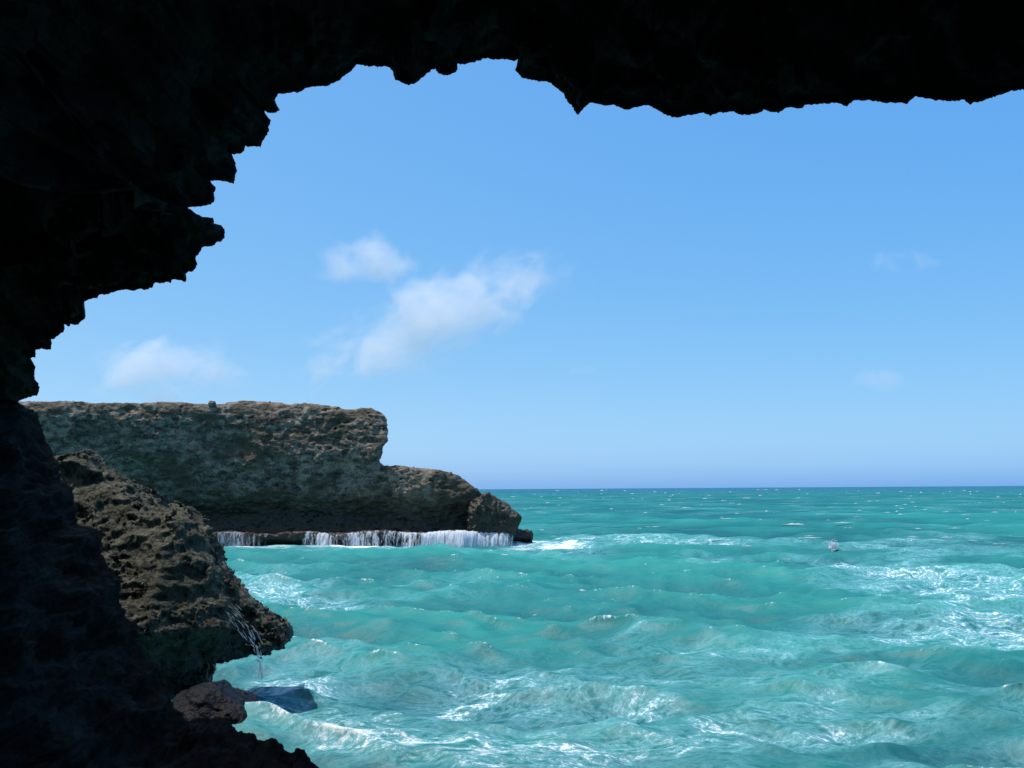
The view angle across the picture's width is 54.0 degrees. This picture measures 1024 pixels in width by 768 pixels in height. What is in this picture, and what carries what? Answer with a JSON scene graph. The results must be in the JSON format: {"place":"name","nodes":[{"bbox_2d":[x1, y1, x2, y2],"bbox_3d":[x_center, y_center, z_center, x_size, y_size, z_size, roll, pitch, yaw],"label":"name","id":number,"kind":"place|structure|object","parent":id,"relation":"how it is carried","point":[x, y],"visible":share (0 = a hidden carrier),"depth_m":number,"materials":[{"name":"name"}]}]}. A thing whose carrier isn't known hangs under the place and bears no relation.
{"place":"outdoors","nodes":[
{"label":"outdoors","id":0,"kind":"place"},
{"bbox_2d":[0,0,1023,767],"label":"sea cave","id":1,"kind":"structure","parent":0,"point":[128,128],"depth_m":14.48},
{"bbox_2d":[53,449,293,694],"bbox_3d":[-9.141,4.925,24.807,7.529,6.876,5.472,0,-6,0],"label":"rock outcrop","id":2,"kind":"object","parent":1,"relation":"attached to","point":[184,592],"visible":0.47,"depth_m":23.72,"materials":[{"name":"stone"}]},
{"bbox_2d":[228,606,262,682],"bbox_3d":[-6.111,5.924,22.914,0.843,1.793,0.282,1,-6,-9],"label":"water trickle","id":3,"kind":"object","parent":2,"relation":"attached to","point":[261,673],"visible":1,"depth_m":22.93,"materials":[{"name":"white liquid"}]},
{"bbox_2d":[20,58,1023,488],"label":"sky","id":4,"kind":"structure","parent":0,"point":[529,291],"materials":[{"name":"blue"}]},
{"bbox_2d":[171,486,1023,767],"bbox_3d":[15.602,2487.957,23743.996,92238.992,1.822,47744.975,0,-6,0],"label":"sea","id":5,"kind":"structure","parent":0,"point":[627,635],"depth_m":33.38,"materials":[{"name":"teal liquid"}]},
{"bbox_2d":[171,679,259,723],"bbox_3d":[-5.908,6.787,20.299,1.880,1.523,2.362,0,-6,0],"label":"wet rock","id":6,"kind":"object","parent":5,"relation":"in","point":[223,698],"visible":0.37,"depth_m":19.78,"materials":[{"name":"brown stone"}]},
{"bbox_2d":[18,400,533,545],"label":"headland","id":7,"kind":"structure","parent":5,"relation":"in","point":[253,473],"depth_m":93.62,"materials":[{"name":"stone"}]},
{"bbox_2d":[208,400,215,406],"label":"boulder","id":8,"kind":"object","parent":7,"relation":"on","point":[211,403],"visible":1,"depth_m":94.19,"materials":[{"name":"stone"}]},
{"bbox_2d":[304,530,424,546],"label":"waterfall","id":9,"kind":"structure","parent":7,"relation":"attached to","point":[324,542],"depth_m":90.34,"materials":[{"name":"liquid"}]},
{"bbox_2d":[421,530,512,546],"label":"waterfall","id":10,"kind":"structure","parent":7,"relation":"attached to","point":[460,538],"depth_m":90.13,"materials":[{"name":"liquid"}]},
{"bbox_2d":[519,547,580,550],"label":"breaking surf","id":11,"kind":"structure","parent":5,"relation":"on","point":[523,549],"depth_m":86.17,"materials":[{"name":"white liquid"}]},
{"bbox_2d":[502,489,1023,568],"bbox_3d":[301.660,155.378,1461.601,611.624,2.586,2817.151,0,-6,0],"label":"whitecaps","id":12,"kind":"object","parent":5,"relation":"on","point":[796,523],"visible":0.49,"depth_m":165.91,"materials":[{"name":"white liquid"}]},
{"bbox_2d":[827,539,839,550],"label":"spray burst","id":13,"kind":"object","parent":5,"relation":"on","point":[832,547],"visible":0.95,"depth_m":78.75,"materials":[{"name":"white liquid"}]}
]}

